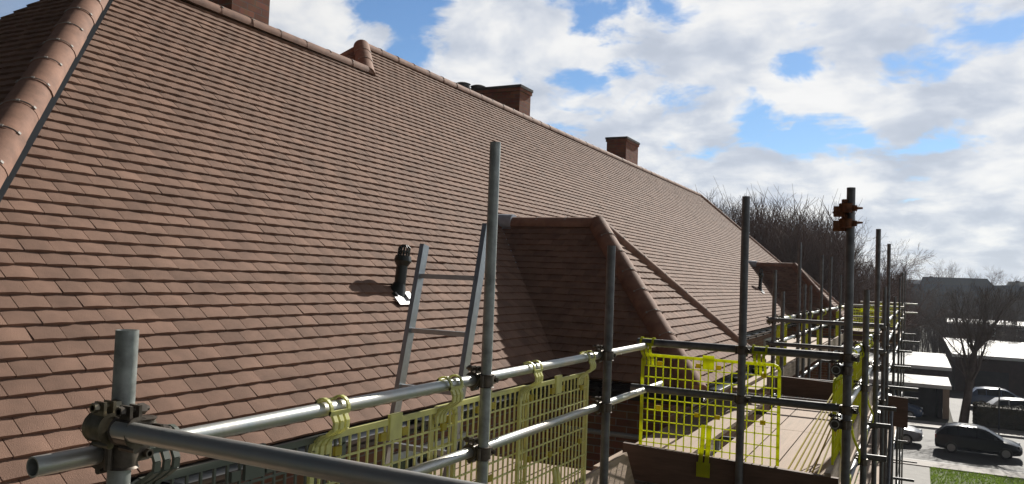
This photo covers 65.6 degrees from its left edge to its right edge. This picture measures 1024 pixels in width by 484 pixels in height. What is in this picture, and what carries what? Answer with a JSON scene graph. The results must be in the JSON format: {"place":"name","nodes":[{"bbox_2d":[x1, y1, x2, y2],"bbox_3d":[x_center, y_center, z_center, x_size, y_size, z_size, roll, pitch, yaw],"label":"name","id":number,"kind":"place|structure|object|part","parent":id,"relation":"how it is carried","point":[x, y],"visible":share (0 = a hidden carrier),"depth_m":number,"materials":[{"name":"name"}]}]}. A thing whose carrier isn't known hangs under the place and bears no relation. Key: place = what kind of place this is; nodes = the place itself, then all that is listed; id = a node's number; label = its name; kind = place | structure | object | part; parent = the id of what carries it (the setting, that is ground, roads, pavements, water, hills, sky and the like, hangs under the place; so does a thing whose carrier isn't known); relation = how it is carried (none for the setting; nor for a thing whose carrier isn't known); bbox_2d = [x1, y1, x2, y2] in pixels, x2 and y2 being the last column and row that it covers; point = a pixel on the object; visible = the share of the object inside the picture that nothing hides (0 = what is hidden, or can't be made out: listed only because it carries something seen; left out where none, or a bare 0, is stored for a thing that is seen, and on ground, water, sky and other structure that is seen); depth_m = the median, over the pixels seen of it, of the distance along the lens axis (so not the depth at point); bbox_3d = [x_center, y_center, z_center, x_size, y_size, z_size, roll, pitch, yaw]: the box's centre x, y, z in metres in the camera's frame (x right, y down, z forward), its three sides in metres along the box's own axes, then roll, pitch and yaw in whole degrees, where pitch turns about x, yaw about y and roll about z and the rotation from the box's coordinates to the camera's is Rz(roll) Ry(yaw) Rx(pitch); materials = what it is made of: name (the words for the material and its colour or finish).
{"place":"outdoors","nodes":[
{"label":"outdoors","id":0,"kind":"place"},
{"bbox_2d":[0,0,856,483],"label":"brick house","id":1,"kind":"structure","parent":0,"point":[234,208],"depth_m":6.62,"materials":[{"name":"ceramic"}]},
{"bbox_2d":[393,431,465,469],"bbox_3d":[-0.692,2.198,6.289,0.120,1.210,1.250,1,-3,27],"label":"window","id":2,"kind":"structure","parent":1,"relation":"in","point":[403,452],"depth_m":6.12,"materials":[{"name":"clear glass"}]},
{"bbox_2d":[764,337,770,362],"bbox_3d":[6.624,3.097,20.603,0.120,1.210,1.250,1,-3,27],"label":"window","id":3,"kind":"structure","parent":1,"relation":"in","point":[768,339],"depth_m":20.39,"materials":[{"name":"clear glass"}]},
{"bbox_2d":[0,0,1023,284],"label":"sky","id":4,"kind":"structure","parent":0,"point":[914,106],"materials":[{"name":"blue"}]},
{"bbox_2d":[893,463,929,483],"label":"path","id":5,"kind":"structure","parent":0,"point":[919,474],"depth_m":36.83,"materials":[{"name":"concrete"}]},
{"bbox_2d":[854,466,1023,483],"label":"lawn","id":6,"kind":"structure","parent":0,"point":[965,481],"depth_m":36.31,"materials":[{"name":"plant"}]},
{"bbox_2d":[860,284,1023,315],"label":"terrain","id":7,"kind":"structure","parent":0,"point":[928,286],"depth_m":232.94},
{"bbox_2d":[867,427,1023,472],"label":"road","id":8,"kind":"structure","parent":0,"point":[926,448],"depth_m":41.59,"materials":[{"name":"grey asphalt"}]},
{"bbox_2d":[870,410,922,444],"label":"parked car","id":9,"kind":"object","parent":8,"relation":"on","point":[911,434],"visible":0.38,"depth_m":44.05,"materials":[{"name":"silver metal"}]},
{"bbox_2d":[935,423,1022,459],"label":"parked car","id":10,"kind":"object","parent":8,"relation":"on","point":[954,437],"visible":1,"depth_m":41.89,"materials":[{"name":"black paint"}]},
{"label":"window","id":11,"kind":"part","parent":10,"relation":"part of","materials":[{"name":"black glass"}]},
{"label":"window","id":12,"kind":"part","parent":10,"relation":"part of","materials":[{"name":"black glass"}]},
{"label":"window","id":13,"kind":"part","parent":10,"relation":"part of","materials":[{"name":"black glass"}]},
{"bbox_2d":[879,325,1023,422],"bbox_3d":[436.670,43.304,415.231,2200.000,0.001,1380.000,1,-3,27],"label":"ground","id":14,"kind":"structure","parent":0,"point":[930,418],"depth_m":54.67,"materials":[{"name":"grey concrete"}]},
{"bbox_2d":[26,141,919,483],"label":"scaffold","id":15,"kind":"object","parent":14,"relation":"on","point":[122,431],"visible":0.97,"depth_m":4.05,"materials":[{"name":"metal"}]},
{"bbox_2d":[130,424,345,483],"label":"guard","id":16,"kind":"object","parent":15,"relation":"attached to","point":[157,474],"visible":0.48,"depth_m":2.09,"materials":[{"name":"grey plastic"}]},
{"bbox_2d":[307,374,463,483],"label":"guard","id":17,"kind":"object","parent":15,"relation":"attached to","point":[322,444],"visible":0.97,"depth_m":2.79,"materials":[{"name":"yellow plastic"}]},
{"bbox_2d":[381,223,486,477],"bbox_3d":[-0.515,1.126,4.499,0.445,2.514,0.648,1,-3,27],"label":"ladder","id":18,"kind":"object","parent":15,"relation":"attached to","point":[420,276],"visible":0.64,"depth_m":4.64,"materials":[{"name":"metal"}]},
{"bbox_2d":[432,460,475,475],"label":"scaffold board","id":19,"kind":"object","parent":15,"relation":"on","point":[457,467],"depth_m":5.37,"materials":[{"name":"beige wood"}]},
{"bbox_2d":[427,385,529,483],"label":"guard","id":20,"kind":"object","parent":15,"relation":"attached to","point":[473,400],"visible":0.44,"depth_m":3.50,"materials":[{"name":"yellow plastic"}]},
{"bbox_2d":[442,456,514,480],"bbox_3d":[-1.067,1.430,3.661,0.225,0.036,4.500,1,-3,27],"label":"scaffold board","id":21,"kind":"object","parent":15,"relation":"on","point":[474,467],"visible":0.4,"depth_m":5.33,"materials":[{"name":"beige wood"}]},
{"bbox_2d":[472,461,548,483],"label":"scaffold board","id":22,"kind":"object","parent":15,"relation":"on","point":[504,477],"visible":0.2,"depth_m":5.22,"materials":[{"name":"beige wood"}]},
{"bbox_2d":[519,465,580,483],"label":"scaffold board","id":23,"kind":"object","parent":15,"relation":"on","point":[535,480],"visible":0.2,"depth_m":5.19,"materials":[{"name":"beige wood"}]},
{"bbox_2d":[514,350,595,483],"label":"guard","id":24,"kind":"object","parent":15,"relation":"attached to","point":[556,388],"visible":0.98,"depth_m":4.02,"materials":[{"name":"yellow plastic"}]},
{"bbox_2d":[562,470,589,483],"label":"scaffold board","id":25,"kind":"object","parent":15,"relation":"on","point":[587,471],"depth_m":5.15,"materials":[{"name":"beige wood"}]},
{"bbox_2d":[572,452,634,483],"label":"toe board","id":26,"kind":"object","parent":15,"relation":"on","point":[619,470],"visible":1,"depth_m":4.90,"materials":[{"name":"brown wood"}]},
{"bbox_2d":[593,391,750,469],"bbox_3d":[1.721,1.704,7.534,0.225,0.036,4.650,1,-3,27],"label":"scaffold board","id":27,"kind":"object","parent":15,"relation":"on","point":[695,420],"visible":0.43,"depth_m":7.16,"materials":[{"name":"beige wood"}]},
{"bbox_2d":[639,336,780,477],"bbox_3d":[1.236,1.059,5.059,0.893,0.852,0.088,1,-3,27],"label":"guard","id":28,"kind":"object","parent":15,"relation":"attached to","point":[702,469],"visible":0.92,"depth_m":5.07,"materials":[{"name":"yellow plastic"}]},
{"bbox_2d":[665,393,770,453],"bbox_3d":[1.943,1.708,7.420,0.225,0.036,4.650,1,-3,27],"label":"scaffold board","id":29,"kind":"object","parent":15,"relation":"on","point":[718,424],"visible":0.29,"depth_m":7.11,"materials":[{"name":"beige wood"}]},
{"bbox_2d":[622,442,838,483],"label":"toe board","id":30,"kind":"object","parent":15,"relation":"attached to","point":[657,465],"visible":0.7,"depth_m":5.06,"materials":[{"name":"brown wood"}]},
{"bbox_2d":[715,426,775,460],"bbox_3d":[1.743,1.647,6.193,0.225,0.036,2.460,1,-3,27],"label":"scaffold board","id":31,"kind":"object","parent":15,"relation":"on","point":[750,439],"visible":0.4,"depth_m":6.59,"materials":[{"name":"beige wood"}]},
{"bbox_2d":[746,378,766,392],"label":"scaffold board","id":32,"kind":"object","parent":15,"relation":"on","point":[758,390],"visible":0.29,"depth_m":10.03,"materials":[{"name":"beige wood"}]},
{"bbox_2d":[743,429,802,466],"bbox_3d":[1.952,1.651,6.086,0.225,0.036,2.460,1,-3,27],"label":"scaffold board","id":33,"kind":"object","parent":15,"relation":"on","point":[789,439],"visible":0.44,"depth_m":6.37,"materials":[{"name":"beige wood"}]},
{"bbox_2d":[728,338,827,389],"bbox_3d":[5.476,2.186,15.342,0.225,0.036,11.900,1,-3,27],"label":"scaffold board","id":34,"kind":"object","parent":15,"relation":"on","point":[751,380],"visible":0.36,"depth_m":12.20,"materials":[{"name":"beige wood"}]},
{"bbox_2d":[751,397,806,428],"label":"scaffold board","id":35,"kind":"object","parent":15,"relation":"on","point":[786,413],"visible":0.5,"depth_m":7.99,"materials":[{"name":"beige wood"}]},
{"bbox_2d":[765,337,800,355],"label":"scaffold board","id":36,"kind":"object","parent":15,"relation":"on","point":[793,340],"depth_m":19.19,"materials":[{"name":"beige wood"}]},
{"bbox_2d":[776,315,791,369],"bbox_3d":[3.694,1.404,10.768,0.088,0.812,0.863,1,-3,27],"label":"guard","id":37,"kind":"object","parent":15,"relation":"attached to","point":[778,336],"visible":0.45,"depth_m":10.62,"materials":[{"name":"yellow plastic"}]},
{"bbox_2d":[765,337,816,362],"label":"scaffold board","id":38,"kind":"object","parent":15,"relation":"on","point":[768,357],"visible":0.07,"depth_m":15.77,"materials":[{"name":"beige wood"}]},
{"bbox_2d":[776,432,830,472],"bbox_3d":[2.161,1.655,5.979,0.225,0.036,2.460,1,-3,27],"label":"scaffold board","id":39,"kind":"object","parent":15,"relation":"on","point":[786,460],"visible":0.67,"depth_m":6.21,"materials":[{"name":"beige wood"}]},
{"bbox_2d":[787,393,832,473],"bbox_3d":[2.342,1.389,5.911,0.213,0.497,1.546,0,-3,35],"label":"guard","id":40,"kind":"object","parent":39,"relation":"on","point":[801,456],"visible":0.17,"depth_m":5.71,"materials":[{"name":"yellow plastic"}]},
{"bbox_2d":[780,399,826,432],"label":"scaffold board","id":41,"kind":"object","parent":15,"relation":"on","point":[800,419],"visible":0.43,"depth_m":7.79,"materials":[{"name":"beige wood"}]},
{"bbox_2d":[775,375,832,400],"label":"toe board","id":42,"kind":"object","parent":15,"relation":"attached to","point":[807,388],"visible":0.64,"depth_m":9.43,"materials":[{"name":"brown wood"}]},
{"bbox_2d":[766,333,843,391],"bbox_3d":[5.874,2.070,15.090,0.036,0.200,12.000,1,-3,27],"label":"toe board","id":43,"kind":"object","parent":15,"relation":"attached to","point":[789,368],"visible":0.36,"depth_m":11.62,"materials":[{"name":"brown wood"}]},
{"bbox_2d":[801,312,812,349],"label":"guard","id":44,"kind":"object","parent":15,"relation":"attached to","point":[806,339],"visible":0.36,"depth_m":13.16,"materials":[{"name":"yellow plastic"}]},
{"bbox_2d":[804,401,831,435],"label":"scaffold board","id":45,"kind":"object","parent":15,"relation":"on","point":[808,429],"visible":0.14,"depth_m":7.48,"materials":[{"name":"beige wood"}]},
{"bbox_2d":[816,309,825,344],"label":"guard","id":46,"kind":"object","parent":15,"relation":"attached to","point":[817,341],"visible":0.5,"depth_m":14.68,"materials":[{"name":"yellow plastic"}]},
{"bbox_2d":[810,436,859,483],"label":"scaffold board","id":47,"kind":"object","parent":15,"relation":"on","point":[825,463],"visible":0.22,"depth_m":6.04,"materials":[{"name":"beige wood"}]},
{"bbox_2d":[835,306,842,336],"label":"guard","id":48,"kind":"object","parent":15,"relation":"attached to","point":[837,326],"visible":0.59,"depth_m":18.22,"materials":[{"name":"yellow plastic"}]},
{"bbox_2d":[831,362,856,483],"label":"guard","id":49,"kind":"object","parent":15,"relation":"attached to","point":[836,442],"visible":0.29,"depth_m":5.12,"materials":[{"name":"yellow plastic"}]},
{"bbox_2d":[824,386,872,483],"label":"toe board","id":50,"kind":"object","parent":15,"relation":"attached to","point":[834,470],"visible":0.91,"depth_m":6.10,"materials":[{"name":"brown wood"}]},
{"bbox_2d":[851,344,863,463],"bbox_3d":[2.649,1.250,6.132,0.088,0.885,0.853,1,-3,27],"label":"guard","id":51,"kind":"object","parent":15,"relation":"attached to","point":[852,419],"visible":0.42,"depth_m":6.15,"materials":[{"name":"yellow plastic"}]},
{"bbox_2d":[851,429,871,483],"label":"scaffold board","id":52,"kind":"object","parent":15,"relation":"on","point":[857,468],"visible":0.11,"depth_m":14.52,"materials":[{"name":"beige wood"}]},
{"bbox_2d":[854,339,870,439],"bbox_3d":[3.103,1.306,7.021,0.088,0.885,0.853,1,-3,27],"label":"guard","id":53,"kind":"object","parent":15,"relation":"attached to","point":[858,371],"visible":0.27,"depth_m":7.00,"materials":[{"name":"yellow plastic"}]},
{"bbox_2d":[853,305,873,335],"bbox_3d":[8.973,1.998,20.371,0.703,0.812,0.088,1,-3,27],"label":"guard","id":54,"kind":"object","parent":15,"relation":"attached to","point":[861,309],"visible":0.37,"depth_m":20.40,"materials":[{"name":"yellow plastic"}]},
{"bbox_2d":[859,405,872,437],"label":"scaffold board","id":55,"kind":"object","parent":15,"relation":"on","point":[869,414],"visible":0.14,"depth_m":8.27,"materials":[{"name":"beige wood"}]},
{"bbox_2d":[855,428,879,483],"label":"scaffold board","id":56,"kind":"object","parent":15,"relation":"on","point":[868,467],"visible":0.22,"depth_m":15.41,"materials":[{"name":"beige wood"}]},
{"bbox_2d":[868,333,873,422],"bbox_3d":[3.603,1.367,7.999,0.088,0.885,0.853,1,-3,27],"label":"guard","id":57,"kind":"object","parent":15,"relation":"attached to","point":[872,343],"visible":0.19,"depth_m":7.95,"materials":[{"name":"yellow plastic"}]},
{"bbox_2d":[853,331,897,341],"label":"toe board","id":58,"kind":"object","parent":15,"relation":"attached to","point":[855,335],"depth_m":20.39,"materials":[{"name":"brown wood"}]},
{"bbox_2d":[876,426,895,483],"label":"scaffold board","id":59,"kind":"object","parent":15,"relation":"on","point":[877,479],"depth_m":14.88,"materials":[{"name":"beige wood"}]},
{"bbox_2d":[879,303,900,326],"bbox_3d":[12.462,2.380,26.099,0.703,0.812,0.088,1,-3,27],"label":"guard","id":60,"kind":"object","parent":15,"relation":"attached to","point":[892,313],"visible":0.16,"depth_m":26.12,"materials":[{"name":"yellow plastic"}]},
{"bbox_2d":[888,395,907,427],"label":"toe board","id":61,"kind":"object","parent":15,"relation":"attached to","point":[900,415],"visible":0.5,"depth_m":11.21,"materials":[{"name":"brown wood"}]},
{"bbox_2d":[706,189,780,248],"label":"bare tree","id":62,"kind":"object","parent":14,"relation":"on","point":[728,208],"visible":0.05,"depth_m":61.03,"materials":[{"name":"brown plant"}]},
{"bbox_2d":[725,196,794,243],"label":"bare tree","id":63,"kind":"object","parent":14,"relation":"on","point":[764,217],"visible":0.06,"depth_m":61.66,"materials":[{"name":"brown plant"}]},
{"bbox_2d":[740,194,812,262],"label":"bare tree","id":64,"kind":"object","parent":14,"relation":"on","point":[758,221],"visible":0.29,"depth_m":58.03,"materials":[{"name":"brown plant"}]},
{"bbox_2d":[733,198,824,257],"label":"bare tree","id":65,"kind":"object","parent":14,"relation":"on","point":[769,220],"visible":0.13,"depth_m":60.60,"materials":[{"name":"brown plant"}]},
{"bbox_2d":[695,178,919,352],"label":"woodland","id":66,"kind":"object","parent":14,"relation":"on","point":[838,265],"visible":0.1,"depth_m":56.89,"materials":[{"name":"brown plant"}]},
{"bbox_2d":[766,208,875,278],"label":"bare tree","id":67,"kind":"object","parent":14,"relation":"on","point":[823,236],"visible":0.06,"depth_m":61.53,"materials":[{"name":"brown plant"}]},
{"bbox_2d":[770,207,911,332],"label":"bare tree","id":68,"kind":"object","parent":14,"relation":"on","point":[827,288],"visible":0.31,"depth_m":54.27,"materials":[{"name":"brown plant"}]},
{"bbox_2d":[816,218,927,346],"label":"bare tree","id":69,"kind":"object","parent":14,"relation":"on","point":[865,287],"visible":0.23,"depth_m":55.74,"materials":[{"name":"brown plant"}]},
{"bbox_2d":[872,392,922,419],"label":"parked car","id":70,"kind":"object","parent":14,"relation":"on","point":[915,411],"visible":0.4,"depth_m":52.50,"materials":[{"name":"blue paint"}]},
{"bbox_2d":[863,257,937,348],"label":"bare tree","id":71,"kind":"object","parent":14,"relation":"on","point":[906,307],"visible":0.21,"depth_m":81.00,"materials":[{"name":"brown plant"}]},
{"bbox_2d":[856,239,957,359],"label":"bare tree","id":72,"kind":"object","parent":14,"relation":"on","point":[896,282],"visible":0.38,"depth_m":66.54,"materials":[{"name":"brown plant"}]},
{"bbox_2d":[869,371,951,418],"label":"garage","id":73,"kind":"structure","parent":14,"relation":"on","point":[932,394],"depth_m":54.85,"materials":[{"name":"white wood"}]},
{"bbox_2d":[872,383,935,415],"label":"door","id":74,"kind":"structure","parent":73,"relation":"in","point":[926,397],"depth_m":54.85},
{"bbox_2d":[869,352,951,376],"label":"flat roofed shed","id":75,"kind":"structure","parent":14,"relation":"on","point":[929,364],"depth_m":65.47,"materials":[{"name":"white brick"}]},
{"bbox_2d":[910,259,954,283],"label":"bare tree","id":76,"kind":"object","parent":14,"relation":"on","point":[939,274],"visible":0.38,"depth_m":292.83,"materials":[{"name":"grey plant"}]},
{"bbox_2d":[935,262,959,277],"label":"bare tree","id":77,"kind":"object","parent":14,"relation":"on","point":[952,273],"visible":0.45,"depth_m":297.57,"materials":[{"name":"grey plant"}]},
{"bbox_2d":[895,457,1022,472],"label":"kerb","id":78,"kind":"structure","parent":14,"relation":"on","point":[961,465],"depth_m":38.86,"materials":[{"name":"concrete"}]},
{"bbox_2d":[900,280,1023,353],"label":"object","id":79,"kind":"object","parent":14,"relation":"on","point":[931,339],"visible":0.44,"depth_m":106.66,"materials":[{"name":"plant"}]},
{"bbox_2d":[908,424,1023,438],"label":"kerb","id":80,"kind":"structure","parent":14,"relation":"on","point":[1001,435],"depth_m":49.43,"materials":[{"name":"concrete"}]},
{"bbox_2d":[915,278,1023,422],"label":"bare tree","id":81,"kind":"object","parent":14,"relation":"on","point":[979,342],"visible":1,"depth_m":51.33,"materials":[{"name":"brown plant"}]},
{"bbox_2d":[962,269,980,277],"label":"bare tree","id":82,"kind":"object","parent":14,"relation":"on","point":[972,274],"visible":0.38,"depth_m":303.73,"materials":[{"name":"grey plant"}]},
{"bbox_2d":[943,338,1023,396],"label":"garage block","id":83,"kind":"structure","parent":14,"relation":"on","point":[1005,371],"depth_m":68.50,"materials":[{"name":"white brick"}]},
{"bbox_2d":[975,370,1008,390],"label":"door","id":84,"kind":"structure","parent":83,"relation":"in","point":[983,378],"depth_m":68.13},
{"bbox_2d":[944,318,1023,341],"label":"workshop","id":85,"kind":"structure","parent":14,"relation":"on","point":[1021,325],"depth_m":109.62,"materials":[{"name":"grey"}]},
{"bbox_2d":[983,266,1009,284],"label":"bare tree","id":86,"kind":"object","parent":14,"relation":"on","point":[995,275],"visible":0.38,"depth_m":282.66,"materials":[{"name":"grey plant"}]},
{"bbox_2d":[972,401,1023,430],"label":"hedge","id":87,"kind":"object","parent":14,"relation":"on","point":[986,415],"visible":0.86,"depth_m":50.33,"materials":[{"name":"green plant"}]},
{"bbox_2d":[920,276,990,285],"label":"terrace house","id":88,"kind":"structure","parent":0,"point":[958,281],"depth_m":255.40,"materials":[{"name":"grey brick"}]},
{"bbox_2d":[893,457,1023,479],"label":"pavement","id":89,"kind":"structure","parent":0,"point":[972,469],"depth_m":38.15,"materials":[{"name":"grey concrete"}]},
{"bbox_2d":[949,393,972,423],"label":"parking court","id":90,"kind":"object","parent":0,"point":[955,401],"visible":0.2,"depth_m":59.53,"materials":[{"name":"concrete"}]},
{"bbox_2d":[971,387,1023,404],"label":"parked car","id":91,"kind":"object","parent":90,"relation":"on","point":[984,394],"visible":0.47,"depth_m":59.06,"materials":[{"name":"blue paint"}]},
{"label":"window","id":92,"kind":"part","parent":91,"relation":"part of","materials":[{"name":"black glass"}]},
{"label":"window","id":93,"kind":"part","parent":91,"relation":"part of","materials":[{"name":"black glass"}]},
{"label":"window","id":94,"kind":"part","parent":91,"relation":"part of","materials":[{"name":"black glass"}]},
{"bbox_2d":[987,397,1023,407],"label":"parked car","id":95,"kind":"object","parent":90,"relation":"on","point":[1007,401],"visible":0.23,"depth_m":53.83,"materials":[{"name":"white paint"}]},
{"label":"window","id":96,"kind":"part","parent":95,"relation":"part of","materials":[{"name":"black glass"}]},
{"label":"window","id":97,"kind":"part","parent":95,"relation":"part of","materials":[{"name":"black glass"}]},
{"bbox_2d":[908,419,1023,436],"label":"pavement","id":98,"kind":"structure","parent":0,"point":[939,425],"depth_m":49.95,"materials":[{"name":"grey concrete"}]},
{"bbox_2d":[998,387,1000,429],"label":"lamp post","id":99,"kind":"object","parent":98,"relation":"on","point":[999,409],"visible":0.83,"depth_m":49.65,"materials":[{"name":"grey metal"}]},
{"bbox_2d":[1006,281,1023,285],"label":"terrace house","id":100,"kind":"structure","parent":0,"point":[1018,283],"depth_m":257.16,"materials":[{"name":"grey brick"}]}
]}

